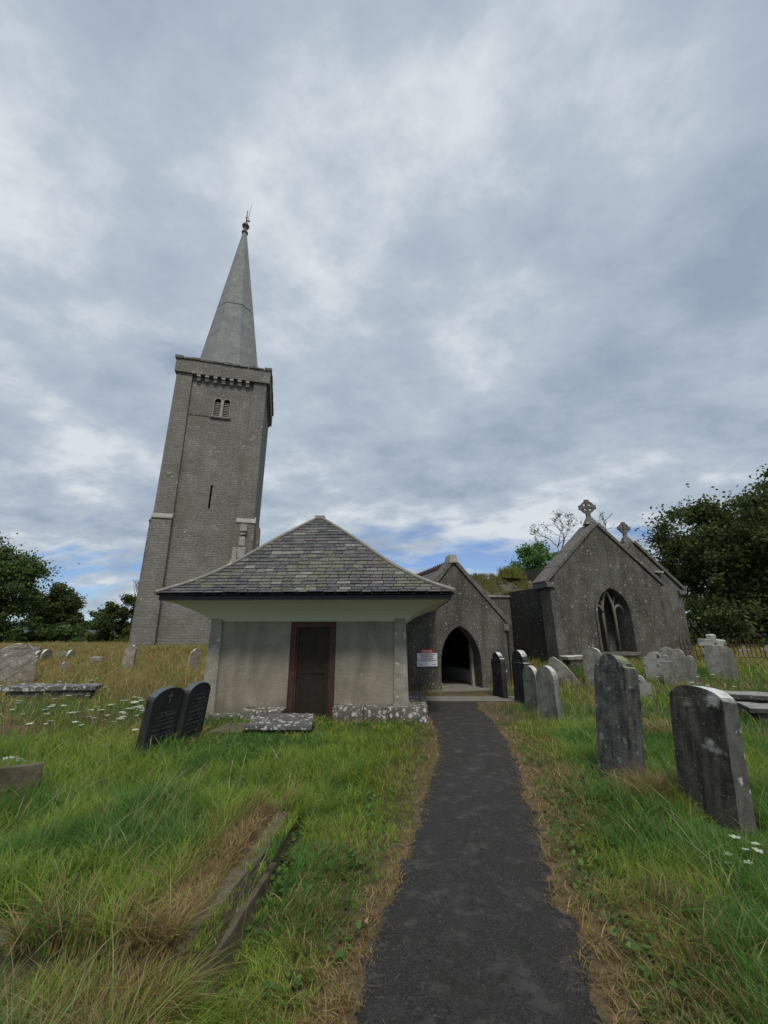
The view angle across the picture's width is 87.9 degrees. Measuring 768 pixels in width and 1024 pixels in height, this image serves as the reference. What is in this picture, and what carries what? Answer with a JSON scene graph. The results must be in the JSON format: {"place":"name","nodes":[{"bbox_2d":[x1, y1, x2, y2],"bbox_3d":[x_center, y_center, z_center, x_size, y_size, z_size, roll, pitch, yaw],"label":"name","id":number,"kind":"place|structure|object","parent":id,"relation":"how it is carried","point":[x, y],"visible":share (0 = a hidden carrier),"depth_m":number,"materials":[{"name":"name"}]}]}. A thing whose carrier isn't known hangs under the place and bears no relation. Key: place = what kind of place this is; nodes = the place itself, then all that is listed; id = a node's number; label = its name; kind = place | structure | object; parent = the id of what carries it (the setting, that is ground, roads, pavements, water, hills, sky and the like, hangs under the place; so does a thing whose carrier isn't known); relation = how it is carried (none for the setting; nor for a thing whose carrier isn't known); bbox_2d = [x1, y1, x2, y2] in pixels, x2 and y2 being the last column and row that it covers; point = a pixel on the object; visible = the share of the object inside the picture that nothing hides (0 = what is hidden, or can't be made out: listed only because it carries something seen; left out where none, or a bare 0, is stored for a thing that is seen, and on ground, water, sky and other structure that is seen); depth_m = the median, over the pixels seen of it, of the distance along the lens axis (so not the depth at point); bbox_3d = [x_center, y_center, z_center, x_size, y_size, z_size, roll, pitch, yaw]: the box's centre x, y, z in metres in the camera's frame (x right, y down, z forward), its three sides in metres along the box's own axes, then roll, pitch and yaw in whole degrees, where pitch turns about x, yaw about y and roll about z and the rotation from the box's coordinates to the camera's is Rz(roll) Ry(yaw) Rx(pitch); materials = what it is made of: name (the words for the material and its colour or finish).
{"place":"outdoors","nodes":[
{"label":"outdoors","id":0,"kind":"place"},
{"bbox_2d":[8,621,708,632],"bbox_3d":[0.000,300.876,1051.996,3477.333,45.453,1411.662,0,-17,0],"label":"hills","id":1,"kind":"structure","parent":0,"point":[90,630],"depth_m":1199.78,"materials":[{"name":"green plant"}]},
{"bbox_2d":[0,633,767,1023],"bbox_3d":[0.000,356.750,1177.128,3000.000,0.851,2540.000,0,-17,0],"label":"ground","id":2,"kind":"structure","parent":0,"point":[602,1003],"depth_m":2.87,"materials":[{"name":"green plant"}]},
{"bbox_2d":[2,756,24,765],"bbox_3d":[-4.877,3.317,5.208,0.368,0.242,0.205,0,-17,0],"label":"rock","id":3,"kind":"object","parent":2,"relation":"on","point":[10,758],"visible":0.14,"depth_m":5.17,"materials":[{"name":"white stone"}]},
{"bbox_2d":[0,643,37,685],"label":"gravestone","id":4,"kind":"object","parent":2,"relation":"on","point":[18,661],"visible":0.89,"depth_m":12.70,"materials":[{"name":"white stone"}]},
{"bbox_2d":[0,762,43,803],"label":"grave kerb stone","id":5,"kind":"object","parent":2,"relation":"on","point":[9,775],"visible":0.48,"depth_m":4.02,"materials":[{"name":"stone"}]},
{"bbox_2d":[33,647,41,651],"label":"gravestone","id":6,"kind":"object","parent":2,"relation":"on","point":[36,649],"visible":0.23,"depth_m":20.80,"materials":[{"name":"grey stone"}]},
{"bbox_2d":[35,651,42,658],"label":"gravestone","id":7,"kind":"object","parent":2,"relation":"on","point":[37,653],"visible":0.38,"depth_m":19.06,"materials":[{"name":"white stone"}]},
{"bbox_2d":[0,531,78,643],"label":"broadleaf tree","id":8,"kind":"object","parent":2,"relation":"on","point":[19,575],"visible":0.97,"depth_m":33.31,"materials":[{"name":"green plant"}]},
{"bbox_2d":[39,649,52,661],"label":"gravestone","id":9,"kind":"object","parent":2,"relation":"on","point":[47,652],"visible":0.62,"depth_m":18.93,"materials":[{"name":"white stone"}]},
{"bbox_2d":[0,683,102,700],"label":"table tomb","id":10,"kind":"object","parent":2,"relation":"on","point":[60,689],"visible":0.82,"depth_m":10.41,"materials":[{"name":"stone"}]},
{"bbox_2d":[23,581,88,640],"bbox_3d":[-32.456,10.100,39.603,5.371,6.321,5.176,7,-18,-23],"label":"broadleaf tree","id":11,"kind":"object","parent":2,"relation":"on","point":[65,605],"visible":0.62,"depth_m":39.25,"materials":[{"name":"green plant"}]},
{"bbox_2d":[56,651,66,657],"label":"gravestone","id":12,"kind":"object","parent":2,"relation":"on","point":[63,653],"visible":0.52,"depth_m":20.02,"materials":[{"name":"grey stone"}]},
{"bbox_2d":[60,662,69,670],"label":"gravestone","id":13,"kind":"object","parent":2,"relation":"on","point":[65,664],"visible":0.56,"depth_m":16.19,"materials":[{"name":"white stone"}]},
{"bbox_2d":[17,621,115,643],"bbox_3d":[-28.780,11.328,36.267,10.947,2.954,4.362,0,-17,0],"label":"thorn bush","id":14,"kind":"object","parent":2,"relation":"on","point":[56,632],"visible":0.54,"depth_m":35.41,"materials":[{"name":"green plant"}]},
{"bbox_2d":[65,650,75,658],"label":"gravestone","id":15,"kind":"object","parent":2,"relation":"on","point":[73,652],"visible":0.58,"depth_m":19.69,"materials":[{"name":"white stone"}]},
{"bbox_2d":[89,657,103,663],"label":"gravestone","id":16,"kind":"object","parent":2,"relation":"on","point":[99,658],"visible":0.3,"depth_m":18.53,"materials":[{"name":"white stone"}]},
{"bbox_2d":[75,593,136,642],"bbox_3d":[-22.168,9.221,32.840,5.670,5.106,3.928,7,-18,-21],"label":"thorn bush","id":17,"kind":"object","parent":2,"relation":"on","point":[105,621],"visible":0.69,"depth_m":32.33,"materials":[{"name":"green plant"}]},
{"bbox_2d":[122,645,136,670],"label":"gravestone","id":18,"kind":"object","parent":2,"relation":"on","point":[130,653],"visible":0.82,"depth_m":16.84,"materials":[{"name":"white stone"}]},
{"bbox_2d":[131,580,138,624],"bbox_3d":[-22.103,8.864,34.790,0.624,5.896,1.494,5,-18,-16],"label":"bare shrub","id":19,"kind":"object","parent":2,"relation":"on","point":[136,589],"visible":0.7,"depth_m":35.43,"materials":[{"name":"plant"}]},
{"bbox_2d":[0,803,294,997],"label":"kerbed grave plot","id":20,"kind":"object","parent":2,"relation":"on","point":[263,882],"visible":0.3,"depth_m":2.28,"materials":[{"name":"grey stone"}]},
{"bbox_2d":[134,686,184,755],"bbox_3d":[-3.309,3.251,5.853,0.122,1.266,0.660,2,-16,13],"label":"gravestone","id":21,"kind":"object","parent":2,"relation":"on","point":[162,711],"visible":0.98,"depth_m":5.80,"materials":[{"name":"black stone"}]},
{"bbox_2d":[175,681,210,745],"bbox_3d":[-3.117,3.418,6.406,0.122,1.274,0.600,3,-16,9],"label":"gravestone","id":22,"kind":"object","parent":2,"relation":"on","point":[194,707],"visible":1,"depth_m":6.38,"materials":[{"name":"black stone"}]},
{"bbox_2d":[187,649,201,670],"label":"gravestone","id":23,"kind":"object","parent":2,"relation":"on","point":[194,657],"visible":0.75,"depth_m":16.86,"materials":[{"name":"white stone"}]},
{"bbox_2d":[128,206,273,646],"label":"church tower","id":24,"kind":"structure","parent":2,"relation":"on","point":[204,518],"depth_m":29.41,"materials":[{"name":"stone"}]},
{"bbox_2d":[212,398,221,416],"bbox_3d":[-12.914,-8.085,30.950,0.600,1.650,0.290,4,-17,-13],"label":"belfry window","id":25,"kind":"structure","parent":24,"relation":"in","point":[216,398],"depth_m":30.90,"materials":[{"name":"stone"}]},
{"bbox_2d":[222,399,230,417],"bbox_3d":[-12.293,-8.040,31.098,0.600,1.650,0.290,4,-17,-13],"label":"belfry window","id":26,"kind":"structure","parent":24,"relation":"in","point":[225,399],"depth_m":31.10,"materials":[{"name":"stone"}]},
{"bbox_2d":[208,722,248,734],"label":"ledger slab","id":27,"kind":"structure","parent":2,"relation":"on","point":[232,727],"depth_m":7.00,"materials":[{"name":"stone"}]},
{"bbox_2d":[244,713,314,735],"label":"ledger slab","id":28,"kind":"structure","parent":2,"relation":"on","point":[268,723],"depth_m":6.93,"materials":[{"name":"grey stone"}]},
{"bbox_2d":[154,515,455,722],"bbox_3d":[-1.515,2.560,10.944,6.260,5.125,6.049,-1,-17,3],"label":"slate roofed hut","id":29,"kind":"object","parent":2,"relation":"on","point":[316,614],"visible":0.92,"depth_m":8.56,"materials":[{"name":"grey stone"}]},
{"bbox_2d":[294,628,329,716],"bbox_3d":[-1.535,3.475,8.563,0.690,1.897,0.120,-1,-17,3],"label":"door","id":30,"kind":"structure","parent":29,"relation":"in","point":[313,646],"depth_m":8.57,"materials":[{"name":"brown wood"}]},
{"bbox_2d":[0,714,767,1015],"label":"clover","id":31,"kind":"object","parent":2,"relation":"on","point":[612,929],"visible":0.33,"depth_m":2.96,"materials":[{"name":"green plant"}]},
{"bbox_2d":[491,652,507,697],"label":"gravestone","id":32,"kind":"object","parent":2,"relation":"on","point":[499,674],"visible":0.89,"depth_m":10.95,"materials":[{"name":"black stone"}]},
{"bbox_2d":[511,650,528,703],"bbox_3d":[3.489,4.342,10.069,0.155,1.614,0.674,3,-17,-10],"label":"gravestone","id":33,"kind":"object","parent":2,"relation":"on","point":[519,662],"visible":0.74,"depth_m":10.12,"materials":[{"name":"black stone"}]},
{"bbox_2d":[523,666,538,710],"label":"gravestone","id":34,"kind":"object","parent":2,"relation":"on","point":[530,687],"visible":0.69,"depth_m":9.22,"materials":[{"name":"grey stone"}]},
{"bbox_2d":[505,537,558,569],"bbox_3d":[11.129,5.483,27.088,5.691,7.558,4.662,0,-17,0],"label":"broadleaf tree","id":35,"kind":"object","parent":2,"relation":"on","point":[538,556],"visible":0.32,"depth_m":26.90,"materials":[{"name":"green plant"}]},
{"bbox_2d":[406,500,692,692],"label":"ruined church","id":36,"kind":"structure","parent":2,"relation":"on","point":[593,583],"depth_m":15.87,"materials":[{"name":"stone"}]},
{"bbox_2d":[417,649,437,666],"bbox_3d":[1.327,4.478,12.255,0.660,0.510,0.026,4,-17,-14],"label":"danger sign","id":37,"kind":"object","parent":36,"relation":"attached to","point":[426,657],"visible":1,"depth_m":12.24,"materials":[{"name":"white metal"}]},
{"bbox_2d":[594,585,641,655],"bbox_3d":[9.069,4.261,15.802,1.855,2.704,0.423,4,-17,-14],"label":"window","id":38,"kind":"structure","parent":36,"relation":"in","point":[636,652],"depth_m":15.81,"materials":[{"name":"stone"}]},
{"bbox_2d":[536,666,562,722],"bbox_3d":[3.264,3.780,7.848,0.129,1.410,0.512,6,-18,-19],"label":"gravestone","id":39,"kind":"object","parent":2,"relation":"on","point":[548,692],"visible":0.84,"depth_m":7.83,"materials":[{"name":"grey stone"}]},
{"bbox_2d":[529,510,581,550],"bbox_3d":[13.320,4.852,29.886,4.058,10.372,3.220,-3,-17,9],"label":"bare tree","id":40,"kind":"object","parent":2,"relation":"on","point":[561,526],"visible":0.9,"depth_m":30.61,"materials":[{"name":"grey plant"}]},
{"bbox_2d":[548,657,580,685],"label":"gravestone","id":41,"kind":"object","parent":2,"relation":"on","point":[562,670],"visible":0.45,"depth_m":12.21,"materials":[{"name":"grey stone"}]},
{"bbox_2d":[559,655,582,670],"bbox_3d":[6.900,5.381,13.944,1.342,0.684,0.528,4,-17,-12],"label":"table tomb","id":42,"kind":"object","parent":2,"relation":"on","point":[571,660],"visible":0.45,"depth_m":13.72,"materials":[{"name":"white stone"}]},
{"bbox_2d":[582,648,601,685],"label":"gravestone","id":43,"kind":"object","parent":2,"relation":"on","point":[591,657],"visible":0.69,"depth_m":11.94,"materials":[{"name":"grey stone"}]},
{"bbox_2d":[596,511,616,529],"bbox_3d":[18.454,5.343,32.391,2.374,10.894,3.886,0,-17,0],"label":"bare tree","id":44,"kind":"object","parent":2,"relation":"on","point":[604,525],"visible":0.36,"depth_m":32.89,"materials":[{"name":"wood"}]},
{"bbox_2d":[594,653,645,782],"bbox_3d":[2.760,2.612,4.682,0.205,1.782,0.492,12,-19,-13],"label":"gravestone","id":45,"kind":"object","parent":2,"relation":"on","point":[618,711],"visible":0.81,"depth_m":4.66,"materials":[{"name":"stone"}]},
{"bbox_2d":[638,675,653,700],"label":"gravestone","id":46,"kind":"object","parent":2,"relation":"on","point":[645,686],"visible":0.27,"depth_m":10.41,"materials":[{"name":"stone"}]},
{"bbox_2d":[643,652,665,681],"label":"gravestone","id":47,"kind":"object","parent":2,"relation":"on","point":[651,660],"visible":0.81,"depth_m":12.46,"materials":[{"name":"stone"}]},
{"bbox_2d":[657,647,671,655],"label":"gravestone","id":48,"kind":"object","parent":2,"relation":"on","point":[663,651],"visible":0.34,"depth_m":12.52,"materials":[{"name":"grey stone"}]},
{"bbox_2d":[661,661,676,685],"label":"gravestone","id":49,"kind":"object","parent":2,"relation":"on","point":[668,669],"visible":0.64,"depth_m":11.96,"materials":[{"name":"grey stone"}]},
{"bbox_2d":[661,649,699,685],"bbox_3d":[8.970,4.864,12.063,0.830,1.370,0.151,-14,-22,38],"label":"gravestone","id":50,"kind":"object","parent":2,"relation":"on","point":[685,668],"visible":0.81,"depth_m":11.98,"materials":[{"name":"grey stone"}]},
{"bbox_2d":[634,464,767,642],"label":"broadleaf tree","id":51,"kind":"object","parent":2,"relation":"on","point":[718,548],"visible":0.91,"depth_m":25.68,"materials":[{"name":"green plant"}]},
{"bbox_2d":[697,634,726,657],"bbox_3d":[12.652,5.436,15.278,0.877,1.438,0.344,-9,-19,29],"label":"cross memorial","id":52,"kind":"object","parent":2,"relation":"on","point":[710,640],"visible":0.35,"depth_m":15.34,"materials":[{"name":"stone"}]},
{"bbox_2d":[669,685,757,839],"bbox_3d":[3.082,2.477,3.757,0.204,1.552,0.535,12,-20,-15],"label":"gravestone","id":53,"kind":"object","parent":2,"relation":"on","point":[708,747],"visible":0.77,"depth_m":3.71,"materials":[{"name":"stone"}]},
{"bbox_2d":[672,688,767,714],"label":"table tomb","id":54,"kind":"object","parent":2,"relation":"on","point":[750,696],"visible":0.28,"depth_m":8.56,"materials":[{"name":"stone"}]},
{"bbox_2d":[703,645,737,680],"bbox_3d":[10.700,4.948,12.633,0.730,1.366,0.150,-15,-22,40],"label":"gravestone","id":55,"kind":"object","parent":2,"relation":"on","point":[718,659],"visible":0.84,"depth_m":12.63,"materials":[{"name":"grey stone"}]},
{"bbox_2d":[679,637,767,659],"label":"iron railing","id":56,"kind":"object","parent":2,"relation":"on","point":[736,644],"visible":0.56,"depth_m":16.14,"materials":[{"name":"black metal"}]},
{"bbox_2d":[683,584,767,648],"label":"bush","id":57,"kind":"object","parent":2,"relation":"on","point":[714,613],"visible":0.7,"depth_m":22.69,"materials":[{"name":"green plant"}]},
{"bbox_2d":[738,646,750,656],"bbox_3d":[15.301,5.999,16.887,0.382,0.618,0.108,-9,-19,29],"label":"cross marker","id":58,"kind":"object","parent":2,"relation":"on","point":[744,650],"visible":0.51,"depth_m":16.88,"materials":[{"name":"white stone"}]},
{"bbox_2d":[736,702,767,724],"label":"table tomb","id":59,"kind":"object","parent":2,"relation":"on","point":[760,710],"visible":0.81,"depth_m":7.77,"materials":[{"name":"stone"}]},
{"bbox_2d":[761,645,767,655],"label":"cross marker","id":60,"kind":"object","parent":2,"relation":"on","point":[766,648],"visible":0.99,"depth_m":16.64,"materials":[{"name":"white stone"}]},
{"bbox_2d":[0,640,767,762],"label":"grass","id":61,"kind":"structure","parent":0,"point":[109,671],"depth_m":12.42,"materials":[{"name":"green plant"}]},
{"bbox_2d":[0,0,767,621],"label":"sky","id":62,"kind":"structure","parent":0,"point":[508,259],"materials":[{"name":"grey"}]},
{"bbox_2d":[425,696,514,700],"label":"crossing path","id":63,"kind":"structure","parent":0,"point":[461,698],"depth_m":10.61,"materials":[{"name":"concrete"}]},
{"bbox_2d":[344,701,608,1023],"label":"path","id":64,"kind":"structure","parent":0,"point":[449,961],"depth_m":2.46,"materials":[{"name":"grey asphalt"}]}
]}

